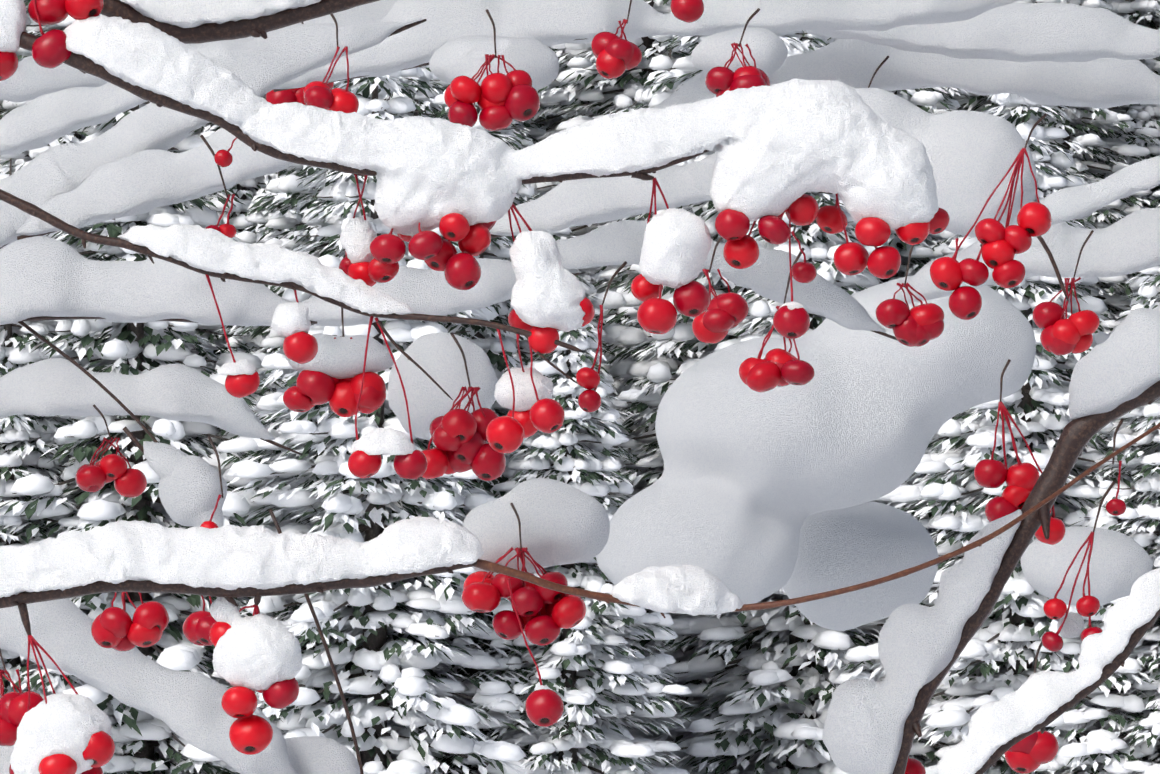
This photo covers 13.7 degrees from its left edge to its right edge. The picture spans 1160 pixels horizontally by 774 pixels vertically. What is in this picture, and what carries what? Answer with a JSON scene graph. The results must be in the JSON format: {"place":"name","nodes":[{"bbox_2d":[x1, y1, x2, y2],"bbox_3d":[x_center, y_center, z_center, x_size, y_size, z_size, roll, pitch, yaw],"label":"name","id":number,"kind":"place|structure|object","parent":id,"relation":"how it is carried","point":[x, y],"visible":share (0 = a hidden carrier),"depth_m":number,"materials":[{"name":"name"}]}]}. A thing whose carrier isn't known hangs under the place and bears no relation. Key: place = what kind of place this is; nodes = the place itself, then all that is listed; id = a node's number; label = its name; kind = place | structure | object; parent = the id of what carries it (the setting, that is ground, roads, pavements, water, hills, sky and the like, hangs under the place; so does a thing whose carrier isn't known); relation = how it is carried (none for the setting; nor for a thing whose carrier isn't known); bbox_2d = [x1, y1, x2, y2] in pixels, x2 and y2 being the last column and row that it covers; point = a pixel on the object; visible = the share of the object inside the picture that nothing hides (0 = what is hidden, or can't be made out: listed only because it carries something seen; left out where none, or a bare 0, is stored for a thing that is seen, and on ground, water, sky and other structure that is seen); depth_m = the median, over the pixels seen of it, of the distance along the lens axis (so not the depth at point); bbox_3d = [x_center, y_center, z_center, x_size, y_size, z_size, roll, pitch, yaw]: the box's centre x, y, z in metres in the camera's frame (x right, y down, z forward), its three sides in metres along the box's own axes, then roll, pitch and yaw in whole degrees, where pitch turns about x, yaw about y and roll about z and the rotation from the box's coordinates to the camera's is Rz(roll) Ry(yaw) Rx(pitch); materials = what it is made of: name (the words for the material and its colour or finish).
{"place":"outdoors","nodes":[
{"label":"outdoors","id":0,"kind":"place"},
{"bbox_2d":[0,0,1159,773],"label":"tree branches","id":1,"kind":"object","parent":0,"point":[1076,436],"visible":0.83,"depth_m":1.38,"materials":[{"name":"brown wood"}]},
{"bbox_2d":[154,285,1141,773],"bbox_3d":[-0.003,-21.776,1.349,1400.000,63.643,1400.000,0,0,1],"label":"snow ground","id":2,"kind":"structure","parent":0,"point":[634,733],"depth_m":94.90,"materials":[{"name":"white snow"}]},
{"bbox_2d":[0,159,167,773],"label":"conifer tree","id":3,"kind":"object","parent":2,"relation":"on","point":[16,455],"visible":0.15,"depth_m":85.37,"materials":[{"name":"green plant"}]},
{"bbox_2d":[0,100,180,734],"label":"conifer tree","id":4,"kind":"object","parent":2,"relation":"on","point":[28,156],"visible":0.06,"depth_m":96.75,"materials":[{"name":"green plant"}]},
{"bbox_2d":[0,0,213,457],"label":"conifer tree","id":5,"kind":"object","parent":2,"relation":"on","point":[62,26],"visible":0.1,"depth_m":101.41,"materials":[{"name":"green plant"}]},
{"bbox_2d":[22,329,210,773],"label":"conifer tree","id":6,"kind":"object","parent":2,"relation":"on","point":[72,461],"depth_m":94.44,"materials":[{"name":"green plant"}]},
{"bbox_2d":[0,14,334,773],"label":"conifer tree","id":7,"kind":"object","parent":2,"relation":"on","point":[138,346],"visible":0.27,"depth_m":85.30,"materials":[{"name":"green plant"}]},
{"bbox_2d":[152,93,326,457],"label":"conifer tree","id":8,"kind":"object","parent":2,"relation":"on","point":[239,211],"visible":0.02,"depth_m":101.62,"materials":[{"name":"green plant"}]},
{"bbox_2d":[173,172,316,653],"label":"conifer tree","id":9,"kind":"object","parent":2,"relation":"on","point":[257,215],"depth_m":98.48,"materials":[{"name":"green plant"}]},
{"bbox_2d":[201,324,437,773],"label":"conifer tree","id":10,"kind":"object","parent":2,"relation":"on","point":[281,479],"visible":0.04,"depth_m":90.00,"materials":[{"name":"green plant"}]},
{"bbox_2d":[172,77,491,773],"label":"conifer tree","id":11,"kind":"object","parent":2,"relation":"on","point":[287,184],"visible":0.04,"depth_m":92.86,"materials":[{"name":"green plant"}]},
{"bbox_2d":[165,67,568,773],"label":"conifer tree","id":12,"kind":"object","parent":2,"relation":"on","point":[381,685],"visible":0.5,"depth_m":83.89,"materials":[{"name":"green plant"}]},
{"bbox_2d":[385,68,522,581],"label":"conifer tree","id":13,"kind":"object","parent":2,"relation":"on","point":[427,105],"visible":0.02,"depth_m":98.48,"materials":[{"name":"green plant"}]},
{"bbox_2d":[328,84,647,773],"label":"conifer tree","id":14,"kind":"object","parent":2,"relation":"on","point":[498,247],"visible":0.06,"depth_m":88.10,"materials":[{"name":"green plant"}]},
{"bbox_2d":[418,47,564,245],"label":"conifer tree","id":15,"kind":"object","parent":2,"relation":"on","point":[536,133],"depth_m":114.76,"materials":[{"name":"green plant"}]},
{"bbox_2d":[462,227,660,720],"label":"conifer tree","id":16,"kind":"object","parent":2,"relation":"on","point":[589,290],"visible":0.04,"depth_m":96.28,"materials":[{"name":"green plant"}]},
{"bbox_2d":[437,324,692,773],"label":"conifer tree","id":17,"kind":"object","parent":2,"relation":"on","point":[573,679],"visible":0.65,"depth_m":85.23,"materials":[{"name":"green plant"}]},
{"bbox_2d":[518,37,699,226],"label":"conifer tree","id":18,"kind":"object","parent":2,"relation":"on","point":[558,120],"depth_m":118.94,"materials":[{"name":"green plant"}]},
{"bbox_2d":[507,0,716,363],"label":"conifer tree","id":19,"kind":"object","parent":2,"relation":"on","point":[618,97],"visible":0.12,"depth_m":109.87,"materials":[{"name":"green plant"}]},
{"bbox_2d":[588,45,727,504],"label":"conifer tree","id":20,"kind":"object","parent":2,"relation":"on","point":[648,94],"visible":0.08,"depth_m":101.77,"materials":[{"name":"green plant"}]},
{"bbox_2d":[578,8,928,762],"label":"conifer tree","id":21,"kind":"object","parent":2,"relation":"on","point":[664,372],"visible":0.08,"depth_m":96.28,"materials":[{"name":"green plant"}]},
{"bbox_2d":[609,190,962,773],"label":"conifer tree","id":22,"kind":"object","parent":2,"relation":"on","point":[777,709],"visible":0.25,"depth_m":91.85,"materials":[{"name":"green plant"}]},
{"bbox_2d":[826,37,1014,478],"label":"conifer tree","id":23,"kind":"object","parent":2,"relation":"on","point":[925,251],"depth_m":105.28,"materials":[{"name":"green plant"}]},
{"bbox_2d":[846,235,1141,760],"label":"conifer tree","id":24,"kind":"object","parent":2,"relation":"on","point":[1043,444],"depth_m":93.88,"materials":[{"name":"green plant"}]},
{"bbox_2d":[841,93,1159,773],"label":"conifer tree","id":25,"kind":"object","parent":2,"relation":"on","point":[1023,624],"visible":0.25,"depth_m":89.28,"materials":[{"name":"green plant"}]},
{"bbox_2d":[995,0,1159,381],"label":"conifer tree","id":26,"kind":"object","parent":2,"relation":"on","point":[1095,146],"visible":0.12,"depth_m":109.33,"materials":[{"name":"green plant"}]},
{"bbox_2d":[1029,265,1159,773],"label":"conifer tree","id":27,"kind":"object","parent":2,"relation":"on","point":[1145,536],"visible":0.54,"depth_m":88.39,"materials":[{"name":"green plant"}]},
{"bbox_2d":[1050,0,1159,319],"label":"conifer tree","id":28,"kind":"object","parent":2,"relation":"on","point":[1133,11],"visible":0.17,"depth_m":112.12,"materials":[{"name":"green plant"}]},
{"bbox_2d":[1057,272,1159,762],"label":"conifer tree","id":29,"kind":"object","parent":2,"relation":"on","point":[1137,283],"depth_m":94.16,"materials":[{"name":"green plant"}]},
{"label":"crabapple","id":30,"kind":"object","parent":2,"relation":"on","visible":0},
{"bbox_2d":[0,0,1121,714],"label":"berry stems","id":31,"kind":"object","parent":30,"relation":"attached to","point":[1018,164],"visible":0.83,"depth_m":1.47,"materials":[{"name":"red plant"}]},
{"bbox_2d":[8,691,43,725],"bbox_3d":[-0.165,0.096,1.437,0.012,0.009,0.012,-30,2,-20],"label":"berry","id":32,"kind":"object","parent":31,"relation":"hanging from","point":[17,710],"visible":0.71,"depth_m":1.43,"materials":[{"name":"red"}]},
{"bbox_2d":[28,0,67,25],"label":"berry","id":33,"kind":"object","parent":31,"relation":"attached to","point":[50,12],"visible":1,"depth_m":1.35,"materials":[{"name":"red"}]},
{"bbox_2d":[31,29,71,67],"bbox_3d":[-0.147,-0.094,1.349,0.012,0.010,0.012,-36,6,-24],"label":"crabapple","id":34,"kind":"object","parent":31,"relation":"attached to","point":[49,49],"visible":1,"depth_m":1.34,"materials":[{"name":"red"}]},
{"bbox_2d":[65,0,103,19],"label":"crabapple","id":35,"kind":"object","parent":31,"relation":"attached to","point":[80,9],"visible":1,"depth_m":1.35,"materials":[{"name":"red"}]},
{"bbox_2d":[100,607,131,637],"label":"berry","id":36,"kind":"object","parent":31,"relation":"hanging from","point":[116,622],"visible":1,"depth_m":1.46,"materials":[{"name":"red"}]},
{"bbox_2d":[114,468,146,497],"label":"berry","id":37,"kind":"object","parent":31,"relation":"attached to","point":[131,482],"visible":1,"depth_m":1.80,"materials":[{"name":"red"}]},
{"bbox_2d":[127,622,162,646],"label":"berry","id":38,"kind":"object","parent":31,"relation":"attached to","point":[139,635],"visible":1,"depth_m":1.46,"materials":[{"name":"red"}]},
{"bbox_2d":[132,601,168,631],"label":"crabapple","id":39,"kind":"object","parent":31,"relation":"attached to","point":[150,615],"visible":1,"depth_m":1.46,"materials":[{"name":"red"}]},
{"bbox_2d":[221,686,257,717],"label":"berry","id":40,"kind":"object","parent":31,"relation":"attached to","point":[239,702],"visible":1,"depth_m":1.34,"materials":[{"name":"red"}]},
{"bbox_2d":[225,370,259,397],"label":"berry","id":41,"kind":"object","parent":31,"relation":"attached to","point":[241,385],"visible":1,"depth_m":1.35,"materials":[{"name":"red food"}]},
{"bbox_2d":[229,715,272,754],"bbox_3d":[-0.092,0.097,1.352,0.012,0.010,0.012,-5,-37,6],"label":"crabapple","id":42,"kind":"object","parent":31,"relation":"attached to","point":[251,735],"visible":1,"depth_m":1.35,"materials":[{"name":"red"}]},
{"bbox_2d":[262,678,298,708],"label":"crabapple","id":43,"kind":"object","parent":31,"relation":"attached to","point":[281,694],"visible":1,"depth_m":1.35,"materials":[{"name":"red"}]},
{"bbox_2d":[283,331,317,363],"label":"crabapple","id":44,"kind":"object","parent":31,"relation":"attached to","point":[300,347],"visible":1,"depth_m":1.35,"materials":[{"name":"red food"}]},
{"bbox_2d":[296,370,334,404],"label":"crabapple","id":45,"kind":"object","parent":31,"relation":"attached to","point":[317,387],"visible":1,"depth_m":1.49,"materials":[{"name":"red food"}]},
{"bbox_2d":[329,381,358,416],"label":"berry","id":46,"kind":"object","parent":31,"relation":"attached to","point":[342,402],"visible":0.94,"depth_m":1.50,"materials":[{"name":"red food"}]},
{"bbox_2d":[348,450,381,478],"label":"berry","id":47,"kind":"object","parent":31,"relation":"attached to","point":[362,464],"visible":1,"depth_m":1.35,"materials":[{"name":"red"}]},
{"bbox_2d":[370,234,405,263],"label":"berry","id":48,"kind":"object","parent":31,"relation":"attached to","point":[387,248],"visible":1,"depth_m":1.34,"materials":[{"name":"red"}]},
{"bbox_2d":[393,449,426,479],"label":"crabapple","id":49,"kind":"object","parent":31,"relation":"attached to","point":[413,466],"visible":1,"depth_m":1.35,"materials":[{"name":"red"}]},
{"bbox_2d":[408,230,442,259],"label":"berry","id":50,"kind":"object","parent":31,"relation":"attached to","point":[425,245],"visible":1,"depth_m":1.34,"materials":[{"name":"red"}]},
{"bbox_2d":[439,213,469,241],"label":"berry","id":51,"kind":"object","parent":31,"relation":"attached to","point":[454,227],"visible":1,"depth_m":1.34,"materials":[{"name":"red"}]},
{"bbox_2d":[441,409,476,443],"bbox_3d":[-0.037,0.012,1.475,0.011,0.010,0.011,-24,-44,19],"label":"berry","id":52,"kind":"object","parent":31,"relation":"attached to","point":[462,423],"visible":1,"depth_m":1.47,"materials":[{"name":"red food"}]},
{"bbox_2d":[444,252,480,289],"bbox_3d":[-0.033,-0.032,1.348,0.010,0.010,0.011,-22,-29,-12],"label":"crabapple","id":53,"kind":"object","parent":31,"relation":"attached to","point":[462,271],"visible":1,"depth_m":1.34,"materials":[{"name":"red"}]},
{"bbox_2d":[450,75,480,103],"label":"berry","id":54,"kind":"object","parent":31,"relation":"attached to","point":[464,89],"visible":1,"depth_m":1.58,"materials":[{"name":"red plant"}]},
{"bbox_2d":[458,223,490,255],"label":"crabapple","id":55,"kind":"object","parent":31,"relation":"attached to","point":[476,241],"visible":1,"depth_m":1.35,"materials":[{"name":"red"}]},
{"bbox_2d":[461,582,500,612],"bbox_3d":[-0.033,0.070,1.605,0.013,0.010,0.013,-2,-15,24],"label":"berry","id":56,"kind":"object","parent":31,"relation":"attached to","point":[482,597],"visible":1,"depth_m":1.60,"materials":[{"name":"red plant"}]},
{"bbox_2d":[471,443,505,480],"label":"crabapple","id":57,"kind":"object","parent":31,"relation":"attached to","point":[488,463],"visible":0.79,"depth_m":1.48,"materials":[{"name":"red"}]},
{"bbox_2d":[479,105,512,130],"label":"berry","id":58,"kind":"object","parent":31,"relation":"attached to","point":[494,118],"visible":1,"depth_m":1.58,"materials":[{"name":"red plant"}]},
{"bbox_2d":[480,73,512,103],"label":"berry","id":59,"kind":"object","parent":31,"relation":"attached to","point":[496,88],"visible":1,"depth_m":1.58,"materials":[{"name":"red"}]},
{"bbox_2d":[486,416,523,452],"bbox_3d":[-0.021,0.013,1.349,0.011,0.009,0.011,39,-34,-16],"label":"crabapple","id":60,"kind":"object","parent":31,"relation":"attached to","point":[504,434],"visible":1,"depth_m":1.35,"materials":[{"name":"red plant"}]},
{"bbox_2d":[492,610,523,639],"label":"berry","id":61,"kind":"object","parent":31,"relation":"attached to","point":[505,624],"visible":0.9,"depth_m":1.60,"materials":[{"name":"red"}]},
{"bbox_2d":[504,84,539,121],"bbox_3d":[-0.019,-0.093,1.587,0.013,0.013,0.010,19,30,-45],"label":"crabapple","id":62,"kind":"object","parent":31,"relation":"attached to","point":[522,103],"visible":1,"depth_m":1.58,"materials":[{"name":"red plant"}]},
{"bbox_2d":[511,586,543,616],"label":"berry","id":63,"kind":"object","parent":31,"relation":"attached to","point":[528,601],"visible":0.94,"depth_m":1.60,"materials":[{"name":"red"}]},
{"bbox_2d":[525,615,560,645],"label":"crabapple","id":64,"kind":"object","parent":31,"relation":"attached to","point":[541,630],"visible":1,"depth_m":1.60,"materials":[{"name":"red"}]},
{"bbox_2d":[528,326,558,353],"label":"crabapple","id":65,"kind":"object","parent":31,"relation":"attached to","point":[541,340],"visible":1,"depth_m":1.35,"materials":[{"name":"red food"}]},
{"bbox_2d":[525,689,563,726],"bbox_3d":[-0.010,0.090,1.351,0.011,0.010,0.011,5,-39,-10],"label":"crabapple","id":66,"kind":"object","parent":31,"relation":"attached to","point":[544,707],"visible":1,"depth_m":1.35,"materials":[{"name":"red"}]},
{"bbox_2d":[529,398,564,432],"bbox_3d":[-0.009,0.008,1.349,0.010,0.009,0.010,-39,-24,12],"label":"berry","id":67,"kind":"object","parent":31,"relation":"attached to","point":[547,415],"visible":1,"depth_m":1.35,"materials":[{"name":"red food"}]},
{"bbox_2d":[551,595,585,628],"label":"berry","id":68,"kind":"object","parent":31,"relation":"attached to","point":[569,611],"visible":1,"depth_m":1.60,"materials":[{"name":"red"}]},
{"bbox_2d":[637,298,676,333],"bbox_3d":[0.022,-0.020,1.347,0.012,0.009,0.012,-3,-16,43],"label":"crabapple","id":69,"kind":"object","parent":31,"relation":"attached to","point":[656,315],"visible":1,"depth_m":1.34,"materials":[{"name":"red food"}]},
{"bbox_2d":[673,280,709,316],"bbox_3d":[0.031,-0.025,1.351,0.010,0.009,0.011,-12,-32,4],"label":"crabapple","id":70,"kind":"object","parent":31,"relation":"attached to","point":[691,299],"visible":1,"depth_m":1.35,"materials":[{"name":"red food"}]},
{"bbox_2d":[715,209,749,240],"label":"crabapple","id":71,"kind":"object","parent":31,"relation":"attached to","point":[732,225],"visible":1,"depth_m":1.34,"materials":[{"name":"red"}]},
{"bbox_2d":[723,234,759,268],"bbox_3d":[0.045,-0.038,1.352,0.010,0.009,0.010,1,-40,31],"label":"berry","id":72,"kind":"object","parent":31,"relation":"attached to","point":[742,253],"visible":1,"depth_m":1.35,"materials":[{"name":"red"}]},
{"bbox_2d":[746,361,780,392],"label":"crabapple","id":73,"kind":"object","parent":31,"relation":"attached to","point":[765,376],"visible":1,"depth_m":1.49,"materials":[{"name":"red food"}]},
{"bbox_2d":[758,215,789,244],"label":"berry","id":74,"kind":"object","parent":31,"relation":"attached to","point":[773,229],"visible":1,"depth_m":1.34,"materials":[{"name":"red"}]},
{"bbox_2d":[773,305,809,338],"bbox_3d":[0.059,-0.018,1.349,0.010,0.009,0.010,16,-31,-27],"label":"berry","id":75,"kind":"object","parent":31,"relation":"attached to","point":[791,324],"visible":1,"depth_m":1.34,"materials":[{"name":"red"}]},
{"bbox_2d":[781,360,814,384],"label":"crabapple","id":76,"kind":"object","parent":31,"relation":"attached to","point":[797,372],"visible":1,"depth_m":1.49,"materials":[{"name":"red food"}]},
{"bbox_2d":[785,194,818,225],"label":"berry","id":77,"kind":"object","parent":31,"relation":"attached to","point":[804,209],"visible":1,"depth_m":1.35,"materials":[{"name":"red"}]},
{"bbox_2d":[816,205,847,233],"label":"berry","id":78,"kind":"object","parent":31,"relation":"attached to","point":[828,219],"visible":1,"depth_m":1.36,"materials":[{"name":"red"}]},
{"bbox_2d":[833,242,868,275],"bbox_3d":[0.076,-0.036,1.352,0.010,0.008,0.010,-17,-19,14],"label":"berry","id":79,"kind":"object","parent":31,"relation":"attached to","point":[850,258],"visible":1,"depth_m":1.35,"materials":[{"name":"red"}]},
{"bbox_2d":[855,217,890,246],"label":"crabapple","id":80,"kind":"object","parent":31,"relation":"attached to","point":[873,231],"visible":1,"depth_m":1.34,"materials":[{"name":"red"}]},
{"bbox_2d":[867,246,900,278],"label":"crabapple","id":81,"kind":"object","parent":31,"relation":"attached to","point":[883,262],"visible":1,"depth_m":1.34,"materials":[{"name":"red"}]},
{"bbox_2d":[876,299,909,328],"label":"berry","id":82,"kind":"object","parent":31,"relation":"attached to","point":[891,313],"visible":1,"depth_m":1.52,"materials":[{"name":"red"}]},
{"bbox_2d":[930,257,962,290],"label":"berry","id":83,"kind":"object","parent":31,"relation":"attached to","point":[945,274],"visible":1,"depth_m":1.49,"materials":[{"name":"red"}]},
{"bbox_2d":[948,286,981,319],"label":"crabapple","id":84,"kind":"object","parent":31,"relation":"attached to","point":[965,303],"visible":1,"depth_m":1.50,"materials":[{"name":"red"}]},
{"bbox_2d":[960,258,988,285],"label":"crabapple","id":85,"kind":"object","parent":31,"relation":"attached to","point":[974,272],"visible":1,"depth_m":1.50,"materials":[{"name":"red"}]},
{"bbox_2d":[975,218,1004,243],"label":"crabapple","id":86,"kind":"object","parent":31,"relation":"hanging from","point":[989,230],"visible":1,"depth_m":1.49,"materials":[{"name":"red"}]},
{"bbox_2d":[974,459,1006,488],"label":"berry","id":87,"kind":"object","parent":31,"relation":"attached to","point":[990,473],"visible":1,"depth_m":1.48,"materials":[{"name":"red"}]},
{"bbox_2d":[981,240,1014,268],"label":"berry","id":88,"kind":"object","parent":31,"relation":"attached to","point":[997,253],"visible":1,"depth_m":1.49,"materials":[{"name":"red"}]},
{"bbox_2d":[992,260,1024,287],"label":"berry","id":89,"kind":"object","parent":31,"relation":"attached to","point":[1010,274],"visible":1,"depth_m":1.50,"materials":[{"name":"red"}]},
{"bbox_2d":[1005,462,1039,491],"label":"berry","id":90,"kind":"object","parent":31,"relation":"attached to","point":[1025,475],"visible":0.94,"depth_m":1.48,"materials":[{"name":"red"}]},
{"bbox_2d":[1017,202,1051,236],"bbox_3d":[0.141,-0.052,1.498,0.011,0.010,0.011,36,-32,-22],"label":"berry","id":91,"kind":"object","parent":31,"relation":"attached to","point":[1034,219],"visible":1,"depth_m":1.49,"materials":[{"name":"red"}]},
{"bbox_2d":[1030,731,1058,763],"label":"berry","id":92,"kind":"object","parent":31,"relation":"attached to","point":[1045,749],"visible":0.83,"depth_m":1.44,"materials":[{"name":"red"}]},
{"bbox_2d":[1032,302,1064,329],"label":"crabapple","id":93,"kind":"object","parent":31,"relation":"attached to","point":[1045,314],"visible":1,"depth_m":1.80,"materials":[{"name":"red food"}]},
{"bbox_2d":[0,0,1159,773],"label":"snow on far twigs","id":94,"kind":"structure","parent":30,"relation":"on","point":[750,496],"depth_m":1.76,"materials":[{"name":"white snow"}]},
{"bbox_2d":[0,0,1159,773],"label":"snow on twigs","id":95,"kind":"structure","parent":30,"relation":"on","point":[778,148],"depth_m":1.34,"materials":[{"name":"white snow"}]},
{"bbox_2d":[38,754,76,773],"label":"crabapple","id":96,"kind":"object","parent":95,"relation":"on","point":[59,764],"visible":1,"depth_m":1.34,"materials":[{"name":"red"}]},
{"bbox_2d":[83,731,114,767],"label":"berry","id":97,"kind":"object","parent":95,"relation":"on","point":[99,750],"visible":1,"depth_m":1.34,"materials":[{"name":"red"}]},
{"bbox_2d":[670,0,703,22],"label":"crabapple","id":98,"kind":"object","parent":30,"relation":"attached to","point":[688,11],"visible":1,"depth_m":1.39,"materials":[{"name":"red"}]},
{"bbox_2d":[717,292,748,324],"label":"crabapple","id":99,"kind":"object","parent":30,"relation":"attached to","point":[735,306],"visible":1,"depth_m":1.52,"materials":[{"name":"red food"}]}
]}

